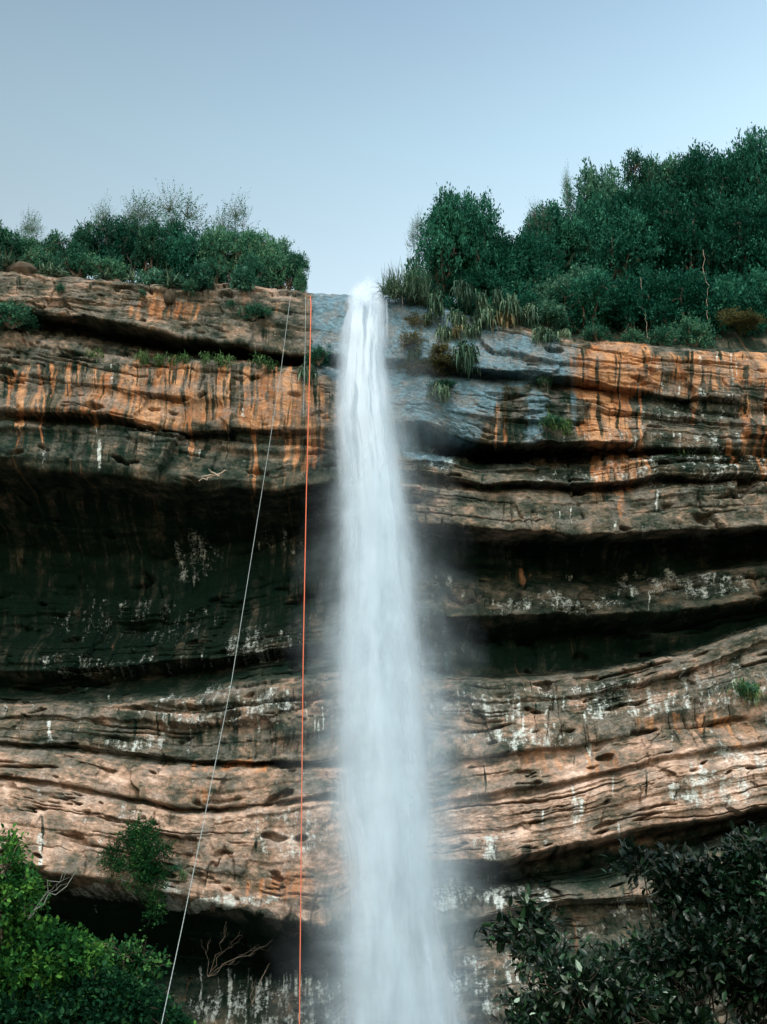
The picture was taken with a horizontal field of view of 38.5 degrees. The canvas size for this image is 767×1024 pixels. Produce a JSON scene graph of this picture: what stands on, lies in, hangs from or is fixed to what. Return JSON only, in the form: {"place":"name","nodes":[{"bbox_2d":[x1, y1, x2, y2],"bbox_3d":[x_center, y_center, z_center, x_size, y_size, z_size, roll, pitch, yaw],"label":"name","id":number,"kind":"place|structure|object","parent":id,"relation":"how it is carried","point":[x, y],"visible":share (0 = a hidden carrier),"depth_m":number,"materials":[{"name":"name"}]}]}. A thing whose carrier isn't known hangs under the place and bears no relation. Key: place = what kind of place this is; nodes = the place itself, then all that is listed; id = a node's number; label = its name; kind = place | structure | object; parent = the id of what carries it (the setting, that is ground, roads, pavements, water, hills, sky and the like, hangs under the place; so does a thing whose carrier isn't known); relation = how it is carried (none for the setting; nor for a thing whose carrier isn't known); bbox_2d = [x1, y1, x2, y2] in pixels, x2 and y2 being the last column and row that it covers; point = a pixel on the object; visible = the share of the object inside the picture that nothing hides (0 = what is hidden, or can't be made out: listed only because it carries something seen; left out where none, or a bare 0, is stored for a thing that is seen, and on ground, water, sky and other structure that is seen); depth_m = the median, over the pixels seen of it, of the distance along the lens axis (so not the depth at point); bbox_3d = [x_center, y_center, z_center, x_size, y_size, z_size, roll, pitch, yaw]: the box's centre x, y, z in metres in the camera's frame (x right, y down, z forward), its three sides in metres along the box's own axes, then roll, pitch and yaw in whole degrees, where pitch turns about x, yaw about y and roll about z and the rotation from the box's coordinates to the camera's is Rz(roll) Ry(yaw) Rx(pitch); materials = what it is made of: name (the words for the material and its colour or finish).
{"place":"outdoors","nodes":[
{"label":"outdoors","id":0,"kind":"place"},
{"bbox_2d":[0,271,766,1023],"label":"cliff","id":1,"kind":"structure","parent":0,"point":[588,613],"depth_m":49.38,"materials":[{"name":"stone"}]},
{"bbox_2d":[0,219,32,270],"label":"open bush","id":2,"kind":"object","parent":1,"relation":"on","point":[8,242],"visible":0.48,"depth_m":56.63,"materials":[{"name":"green plant"}]},
{"bbox_2d":[6,261,37,273],"bbox_3d":[-18.035,-11.974,54.739,1.591,1.067,1.237,0,-22,0],"label":"mound","id":3,"kind":"object","parent":1,"relation":"on","point":[22,267],"visible":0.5,"depth_m":54.28,"materials":[{"name":"soil"}]},
{"bbox_2d":[0,297,46,334],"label":"bright bush","id":4,"kind":"object","parent":1,"relation":"on","point":[12,317],"visible":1,"depth_m":51.78,"materials":[{"name":"green plant"}]},
{"bbox_2d":[18,205,46,248],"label":"wispy shrub","id":5,"kind":"object","parent":1,"relation":"on","point":[27,230],"visible":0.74,"depth_m":57.78,"materials":[{"name":"green plant"}]},
{"bbox_2d":[17,246,65,270],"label":"bright bush","id":6,"kind":"object","parent":1,"relation":"on","point":[42,258],"visible":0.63,"depth_m":55.25,"materials":[{"name":"green plant"}]},
{"bbox_2d":[18,228,69,269],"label":"open bush","id":7,"kind":"object","parent":1,"relation":"on","point":[52,244],"visible":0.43,"depth_m":56.88,"materials":[{"name":"green plant"}]},
{"bbox_2d":[50,249,97,278],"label":"bright bush","id":8,"kind":"object","parent":1,"relation":"on","point":[79,265],"visible":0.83,"depth_m":55.34,"materials":[{"name":"green plant"}]},
{"bbox_2d":[63,216,97,277],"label":"open bush","id":9,"kind":"object","parent":1,"relation":"on","point":[82,240],"visible":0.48,"depth_m":56.40,"materials":[{"name":"green plant"}]},
{"bbox_2d":[88,189,117,274],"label":"wispy shrub","id":10,"kind":"object","parent":1,"relation":"on","point":[102,213],"visible":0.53,"depth_m":57.71,"materials":[{"name":"green plant"}]},
{"bbox_2d":[84,251,131,282],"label":"bright bush","id":11,"kind":"object","parent":1,"relation":"on","point":[116,268],"visible":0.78,"depth_m":55.27,"materials":[{"name":"green plant"}]},
{"bbox_2d":[90,213,143,281],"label":"leafy bush","id":12,"kind":"object","parent":1,"relation":"on","point":[121,247],"visible":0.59,"depth_m":57.55,"materials":[{"name":"green plant"}]},
{"bbox_2d":[95,802,178,930],"bbox_3d":[-9.473,13.518,42.035,3.327,4.696,2.094,0,-22,0],"label":"hanging shrub","id":13,"kind":"object","parent":1,"relation":"on","point":[139,845],"visible":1,"depth_m":41.90,"materials":[{"name":"green plant"}]},
{"bbox_2d":[116,186,166,271],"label":"wispy shrub","id":14,"kind":"object","parent":1,"relation":"on","point":[142,215],"visible":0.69,"depth_m":58.12,"materials":[{"name":"green plant"}]},
{"bbox_2d":[130,216,167,282],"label":"open bush","id":15,"kind":"object","parent":1,"relation":"on","point":[147,248],"visible":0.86,"depth_m":56.47,"materials":[{"name":"green plant"}]},
{"bbox_2d":[133,266,183,285],"bbox_3d":[-10.907,-11.432,54.273,2.836,1.488,1.214,8,-23,-18],"label":"leafy mat","id":16,"kind":"object","parent":1,"relation":"on","point":[157,277],"visible":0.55,"depth_m":53.93,"materials":[{"name":"green plant"}]},
{"bbox_2d":[151,270,187,288],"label":"agave clump","id":17,"kind":"object","parent":1,"relation":"on","point":[171,282],"visible":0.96,"depth_m":53.46,"materials":[{"name":"green plant"}]},
{"bbox_2d":[136,179,211,270],"bbox_3d":[-11.102,-15.192,58.284,4.019,6.343,2.263,-1,-22,2],"label":"wispy shrub","id":18,"kind":"object","parent":1,"relation":"on","point":[170,208],"visible":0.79,"depth_m":58.62,"materials":[{"name":"green plant"}]},
{"bbox_2d":[147,214,202,280],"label":"leafy bush","id":19,"kind":"object","parent":1,"relation":"on","point":[181,256],"visible":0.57,"depth_m":57.25,"materials":[{"name":"green plant"}]},
{"bbox_2d":[186,257,214,290],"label":"bush","id":20,"kind":"object","parent":1,"relation":"on","point":[199,273],"visible":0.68,"depth_m":53.48,"materials":[{"name":"green plant"}]},
{"bbox_2d":[196,219,225,264],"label":"open bush","id":21,"kind":"object","parent":1,"relation":"on","point":[209,247],"visible":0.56,"depth_m":56.37,"materials":[{"name":"green plant"}]},
{"bbox_2d":[198,250,230,286],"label":"bright bush","id":22,"kind":"object","parent":1,"relation":"on","point":[218,271],"visible":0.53,"depth_m":55.42,"materials":[{"name":"green plant"}]},
{"bbox_2d":[161,296,290,1023],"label":"rope","id":23,"kind":"object","parent":1,"relation":"attached to","point":[226,707],"visible":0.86,"depth_m":34.78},
{"bbox_2d":[202,187,256,274],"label":"wispy shrub","id":24,"kind":"object","parent":1,"relation":"on","point":[235,215],"visible":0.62,"depth_m":58.40,"materials":[{"name":"green plant"}]},
{"bbox_2d":[213,224,266,282],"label":"open bush","id":25,"kind":"object","parent":1,"relation":"on","point":[234,244],"visible":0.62,"depth_m":56.62,"materials":[{"name":"green plant"}]},
{"bbox_2d":[228,259,257,291],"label":"bush","id":26,"kind":"object","parent":1,"relation":"on","point":[243,275],"visible":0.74,"depth_m":53.53,"materials":[{"name":"green plant"}]},
{"bbox_2d":[233,245,267,287],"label":"bright bush","id":27,"kind":"object","parent":1,"relation":"on","point":[257,263],"visible":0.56,"depth_m":55.63,"materials":[{"name":"green plant"}]},
{"bbox_2d":[234,300,271,320],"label":"bright bush","id":28,"kind":"object","parent":1,"relation":"on","point":[252,313],"visible":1,"depth_m":52.62,"materials":[{"name":"green plant"}]},
{"bbox_2d":[245,228,294,288],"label":"open bush","id":29,"kind":"object","parent":1,"relation":"on","point":[270,248],"visible":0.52,"depth_m":56.40,"materials":[{"name":"green plant"}]},
{"bbox_2d":[264,250,310,289],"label":"open bush","id":30,"kind":"object","parent":1,"relation":"on","point":[294,263],"visible":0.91,"depth_m":55.97,"materials":[{"name":"green plant"}]},
{"bbox_2d":[292,268,308,292],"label":"open bush","id":31,"kind":"object","parent":1,"relation":"on","point":[300,283],"visible":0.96,"depth_m":55.66,"materials":[{"name":"green plant"}]},
{"bbox_2d":[299,296,310,1023],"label":"rope","id":32,"kind":"object","parent":1,"relation":"attached to","point":[302,679],"visible":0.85,"depth_m":43.44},
{"bbox_2d":[296,361,317,388],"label":"spiky clump","id":33,"kind":"object","parent":1,"relation":"on","point":[307,373],"visible":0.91,"depth_m":51.43,"materials":[{"name":"green plant"}]},
{"bbox_2d":[303,342,333,367],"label":"bright bush","id":34,"kind":"object","parent":1,"relation":"on","point":[318,356],"visible":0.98,"depth_m":52.05,"materials":[{"name":"green plant"}]},
{"bbox_2d":[371,265,398,301],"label":"grass clump","id":35,"kind":"object","parent":1,"relation":"on","point":[383,280],"visible":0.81,"depth_m":55.20,"materials":[{"name":"green plant"}]},
{"bbox_2d":[338,285,445,1023],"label":"waterfall","id":36,"kind":"structure","parent":1,"relation":"on","point":[383,742],"depth_m":43.17,"materials":[{"name":"liquid"}]},
{"bbox_2d":[375,257,416,306],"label":"grass clump","id":37,"kind":"object","parent":1,"relation":"on","point":[399,281],"visible":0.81,"depth_m":54.97,"materials":[{"name":"green plant"}]},
{"bbox_2d":[391,254,428,305],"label":"grass clump","id":38,"kind":"object","parent":1,"relation":"on","point":[408,288],"visible":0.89,"depth_m":54.90,"materials":[{"name":"green plant"}]},
{"bbox_2d":[397,327,428,351],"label":"olive bush","id":39,"kind":"object","parent":1,"relation":"attached to","point":[412,339],"visible":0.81,"depth_m":53.13,"materials":[{"name":"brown plant"}]},
{"bbox_2d":[404,205,426,270],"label":"wispy shrub","id":40,"kind":"object","parent":1,"relation":"on","point":[414,234],"visible":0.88,"depth_m":58.26,"materials":[{"name":"green plant"}]},
{"bbox_2d":[400,308,432,331],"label":"olive bush","id":41,"kind":"object","parent":1,"relation":"attached to","point":[413,321],"visible":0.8,"depth_m":54.11,"materials":[{"name":"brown plant"}]},
{"bbox_2d":[396,350,459,376],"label":"olive bush","id":42,"kind":"object","parent":1,"relation":"on","point":[434,364],"visible":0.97,"depth_m":52.55,"materials":[{"name":"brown plant"}]},
{"bbox_2d":[406,257,450,304],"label":"grass clump","id":43,"kind":"object","parent":1,"relation":"on","point":[423,285],"visible":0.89,"depth_m":54.97,"materials":[{"name":"green plant"}]},
{"bbox_2d":[427,289,445,321],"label":"spiky clump","id":44,"kind":"object","parent":1,"relation":"on","point":[436,306],"visible":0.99,"depth_m":53.72,"materials":[{"name":"green plant"}]},
{"bbox_2d":[404,181,478,295],"bbox_3d":[3.281,-13.951,58.109,4.003,6.972,4.784,11,-25,-26],"label":"leafy bush","id":45,"kind":"object","parent":1,"relation":"on","point":[443,251],"visible":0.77,"depth_m":57.06,"materials":[{"name":"green plant"}]},
{"bbox_2d":[434,323,456,342],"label":"spiky clump","id":46,"kind":"object","parent":1,"relation":"on","point":[445,332],"visible":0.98,"depth_m":53.15,"materials":[{"name":"green plant"}]},
{"bbox_2d":[446,307,469,332],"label":"spiky clump","id":47,"kind":"object","parent":1,"relation":"on","point":[460,318],"visible":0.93,"depth_m":53.63,"materials":[{"name":"green plant"}]},
{"bbox_2d":[436,268,488,301],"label":"leafy bush","id":48,"kind":"object","parent":1,"relation":"on","point":[449,282],"visible":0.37,"depth_m":56.47,"materials":[{"name":"green plant"}]},
{"bbox_2d":[445,289,479,316],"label":"leafy bush","id":49,"kind":"object","parent":1,"relation":"on","point":[463,309],"visible":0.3,"depth_m":55.49,"materials":[{"name":"green plant"}]},
{"bbox_2d":[448,278,477,315],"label":"spiky clump","id":50,"kind":"object","parent":1,"relation":"on","point":[464,292],"visible":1,"depth_m":54.20,"materials":[{"name":"green plant"}]},
{"bbox_2d":[452,336,486,379],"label":"spiky clump","id":51,"kind":"object","parent":1,"relation":"on","point":[469,354],"visible":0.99,"depth_m":51.85,"materials":[{"name":"green plant"}]},
{"bbox_2d":[451,185,504,299],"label":"leafy bush","id":52,"kind":"object","parent":1,"relation":"on","point":[480,223],"visible":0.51,"depth_m":57.34,"materials":[{"name":"green plant"}]},
{"bbox_2d":[470,303,496,332],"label":"spiky clump","id":53,"kind":"object","parent":1,"relation":"on","point":[482,316],"visible":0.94,"depth_m":53.52,"materials":[{"name":"green plant"}]},
{"bbox_2d":[459,261,520,298],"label":"leafy bush","id":54,"kind":"object","parent":1,"relation":"on","point":[491,285],"visible":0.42,"depth_m":56.56,"materials":[{"name":"green plant"}]},
{"bbox_2d":[491,308,517,328],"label":"spiky clump","id":55,"kind":"object","parent":1,"relation":"on","point":[501,317],"visible":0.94,"depth_m":53.62,"materials":[{"name":"green plant"}]},
{"bbox_2d":[478,224,535,293],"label":"leafy bush","id":56,"kind":"object","parent":1,"relation":"on","point":[507,243],"visible":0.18,"depth_m":58.02,"materials":[{"name":"green plant"}]},
{"bbox_2d":[499,292,524,327],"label":"spiky clump","id":57,"kind":"object","parent":1,"relation":"on","point":[511,302],"visible":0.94,"depth_m":53.65,"materials":[{"name":"green plant"}]},
{"bbox_2d":[517,301,538,327],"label":"spiky clump","id":58,"kind":"object","parent":1,"relation":"on","point":[528,311],"visible":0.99,"depth_m":53.73,"materials":[{"name":"green plant"}]},
{"bbox_2d":[490,247,566,296],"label":"leafy bush","id":59,"kind":"object","parent":1,"relation":"on","point":[509,267],"visible":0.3,"depth_m":57.26,"materials":[{"name":"green plant"}]},
{"bbox_2d":[515,288,541,326],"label":"leafy bush","id":60,"kind":"object","parent":1,"relation":"on","point":[524,299],"visible":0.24,"depth_m":55.18,"materials":[{"name":"green plant"}]},
{"bbox_2d":[504,223,573,288],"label":"leafy bush","id":61,"kind":"object","parent":1,"relation":"on","point":[546,250],"visible":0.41,"depth_m":58.34,"materials":[{"name":"green plant"}]},
{"bbox_2d":[523,197,555,239],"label":"wispy shrub","id":62,"kind":"object","parent":1,"relation":"on","point":[532,217],"visible":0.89,"depth_m":61.00,"materials":[{"name":"green plant"}]},
{"bbox_2d":[531,325,562,352],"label":"spiky clump","id":63,"kind":"object","parent":1,"relation":"on","point":[545,334],"visible":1,"depth_m":52.34,"materials":[{"name":"green plant"}]},
{"bbox_2d":[530,295,567,331],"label":"pale bush","id":64,"kind":"object","parent":1,"relation":"on","point":[550,315],"visible":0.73,"depth_m":54.40,"materials":[{"name":"green plant"}]},
{"bbox_2d":[514,199,589,274],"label":"leafy bush","id":65,"kind":"object","parent":1,"relation":"on","point":[555,231],"visible":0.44,"depth_m":60.84,"materials":[{"name":"green plant"}]},
{"bbox_2d":[524,262,602,321],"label":"pale bush","id":66,"kind":"object","parent":1,"relation":"on","point":[546,287],"visible":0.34,"depth_m":56.43,"materials":[{"name":"green plant"}]},
{"bbox_2d":[561,158,577,225],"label":"wispy shrub","id":67,"kind":"object","parent":1,"relation":"on","point":[566,191],"visible":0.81,"depth_m":62.71,"materials":[{"name":"green plant"}]},
{"bbox_2d":[557,184,613,273],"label":"leafy bush","id":68,"kind":"object","parent":1,"relation":"on","point":[594,213],"visible":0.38,"depth_m":61.82,"materials":[{"name":"green plant"}]},
{"bbox_2d":[549,263,624,334],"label":"leafy bush","id":69,"kind":"object","parent":1,"relation":"on","point":[584,305],"visible":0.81,"depth_m":55.04,"materials":[{"name":"green plant"}]},
{"bbox_2d":[577,317,615,342],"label":"bright bush","id":70,"kind":"object","parent":1,"relation":"on","point":[595,333],"visible":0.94,"depth_m":53.31,"materials":[{"name":"green plant"}]},
{"bbox_2d":[572,156,627,210],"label":"pale bush","id":71,"kind":"object","parent":1,"relation":"on","point":[590,184],"visible":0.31,"depth_m":65.31,"materials":[{"name":"green plant"}]},
{"bbox_2d":[567,198,664,285],"bbox_3d":[13.015,-14.190,61.207,5.819,5.768,4.869,-16,-27,34],"label":"leafy bush","id":72,"kind":"object","parent":1,"relation":"on","point":[630,243],"visible":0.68,"depth_m":59.91,"materials":[{"name":"green plant"}]},
{"bbox_2d":[617,326,646,343],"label":"bright bush","id":73,"kind":"object","parent":1,"relation":"on","point":[635,337],"visible":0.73,"depth_m":53.16,"materials":[{"name":"green plant"}]},
{"bbox_2d":[594,262,675,330],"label":"leafy bush","id":74,"kind":"object","parent":1,"relation":"on","point":[630,305],"visible":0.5,"depth_m":55.03,"materials":[{"name":"green plant"}]},
{"bbox_2d":[619,147,667,208],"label":"open bush","id":75,"kind":"object","parent":1,"relation":"on","point":[650,172],"visible":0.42,"depth_m":66.48,"materials":[{"name":"green plant"}]},
{"bbox_2d":[600,181,701,277],"bbox_3d":[15.419,-15.759,62.916,6.624,7.698,4.973,7,-23,-17],"label":"leafy bush","id":76,"kind":"object","parent":1,"relation":"on","point":[659,207],"visible":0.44,"depth_m":61.85,"materials":[{"name":"green plant"}]},
{"bbox_2d":[644,323,680,346],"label":"bright bush","id":77,"kind":"object","parent":1,"relation":"on","point":[660,335],"visible":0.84,"depth_m":53.02,"materials":[{"name":"green plant"}]},
{"bbox_2d":[641,150,693,211],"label":"open bush","id":78,"kind":"object","parent":1,"relation":"on","point":[668,165],"visible":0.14,"depth_m":67.88,"materials":[{"name":"green plant"}]},
{"bbox_2d":[619,262,729,331],"bbox_3d":[14.826,-10.455,56.723,5.987,5.262,4.495,-4,-22,11],"label":"leafy bush","id":79,"kind":"object","parent":1,"relation":"on","point":[682,297],"visible":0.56,"depth_m":55.83,"materials":[{"name":"green plant"}]},
{"bbox_2d":[670,311,716,348],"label":"bright bush","id":80,"kind":"object","parent":1,"relation":"on","point":[690,336],"visible":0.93,"depth_m":53.57,"materials":[{"name":"green plant"}]},
{"bbox_2d":[657,188,740,281],"bbox_3d":[17.746,-15.155,63.081,5.244,6.542,6.267,-12,-25,27],"label":"leafy bush","id":81,"kind":"object","parent":1,"relation":"on","point":[688,247],"visible":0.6,"depth_m":61.17,"materials":[{"name":"green plant"}]},
{"bbox_2d":[671,137,738,216],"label":"leafy bush","id":82,"kind":"object","parent":1,"relation":"on","point":[703,179],"visible":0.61,"depth_m":65.73,"materials":[{"name":"green plant"}]},
{"bbox_2d":[671,265,766,338],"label":"leafy bush","id":83,"kind":"object","parent":1,"relation":"on","point":[728,295],"visible":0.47,"depth_m":55.53,"materials":[{"name":"green plant"}]},
{"bbox_2d":[686,186,766,292],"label":"leafy bush","id":84,"kind":"object","parent":1,"relation":"on","point":[728,218],"visible":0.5,"depth_m":61.95,"materials":[{"name":"green plant"}]},
{"bbox_2d":[708,133,766,214],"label":"leafy bush","id":85,"kind":"object","parent":1,"relation":"on","point":[742,187],"visible":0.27,"depth_m":66.35,"materials":[{"name":"green plant"}]},
{"bbox_2d":[717,206,766,280],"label":"leafy bush","id":86,"kind":"object","parent":1,"relation":"on","point":[756,258],"visible":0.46,"depth_m":60.98,"materials":[{"name":"green plant"}]},
{"bbox_2d":[717,305,766,334],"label":"olive bush","id":87,"kind":"object","parent":1,"relation":"on","point":[747,318],"visible":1,"depth_m":54.38,"materials":[{"name":"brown plant"}]},
{"bbox_2d":[726,122,766,204],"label":"leafy bush","id":88,"kind":"object","parent":1,"relation":"on","point":[759,166],"visible":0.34,"depth_m":67.53,"materials":[{"name":"green plant"}]},
{"bbox_2d":[731,264,766,328],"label":"leafy bush","id":89,"kind":"object","parent":1,"relation":"on","point":[761,282],"visible":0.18,"depth_m":57.06,"materials":[{"name":"green plant"}]},
{"bbox_2d":[0,0,766,296],"label":"sky","id":90,"kind":"structure","parent":0,"point":[341,119],"materials":[{"name":"blue"}]},
{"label":"ground","id":91,"kind":"structure","parent":0,"visible":0},
{"bbox_2d":[0,822,50,988],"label":"leafy tree","id":92,"kind":"object","parent":91,"relation":"on","point":[18,903],"visible":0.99,"depth_m":29.02,"materials":[{"name":"green plant"}]},
{"bbox_2d":[0,911,118,1022],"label":"leafy tree","id":93,"kind":"object","parent":91,"relation":"on","point":[40,952],"visible":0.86,"depth_m":28.37,"materials":[{"name":"green plant"}]},
{"bbox_2d":[0,960,177,1023],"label":"leafy tree","id":94,"kind":"object","parent":91,"relation":"on","point":[113,996],"visible":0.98,"depth_m":27.92,"materials":[{"name":"green plant"}]},
{"bbox_2d":[97,933,173,989],"bbox_3d":[-7.299,16.561,30.895,2.729,8.831,2.461,0,-22,0],"label":"leafy tree","id":95,"kind":"object","parent":91,"relation":"on","point":[133,961],"visible":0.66,"depth_m":32.17,"materials":[{"name":"green plant"}]},
{"bbox_2d":[130,982,196,1023],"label":"leafy tree","id":96,"kind":"object","parent":91,"relation":"on","point":[175,1014],"visible":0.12,"depth_m":29.97,"materials":[{"name":"green plant"}]},
{"bbox_2d":[473,884,576,991],"bbox_3d":[1.076,3.478,6.413,1.049,2.478,0.580,11,-25,-26],"label":"glossy shrub","id":97,"kind":"object","parent":91,"relation":"on","point":[520,930],"visible":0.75,"depth_m":6.68,"materials":[{"name":"green plant"}]},
{"bbox_2d":[491,928,766,1023],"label":"glossy shrub","id":98,"kind":"object","parent":91,"relation":"on","point":[594,994],"visible":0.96,"depth_m":5.67,"materials":[{"name":"green plant"}]},
{"bbox_2d":[578,843,766,1023],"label":"glossy shrub","id":99,"kind":"object","parent":91,"relation":"on","point":[714,953],"visible":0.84,"depth_m":5.83,"materials":[{"name":"green plant"}]},
{"bbox_2d":[600,819,766,1021],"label":"glossy shrub","id":100,"kind":"object","parent":91,"relation":"on","point":[674,875],"visible":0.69,"depth_m":6.25,"materials":[{"name":"green plant"}]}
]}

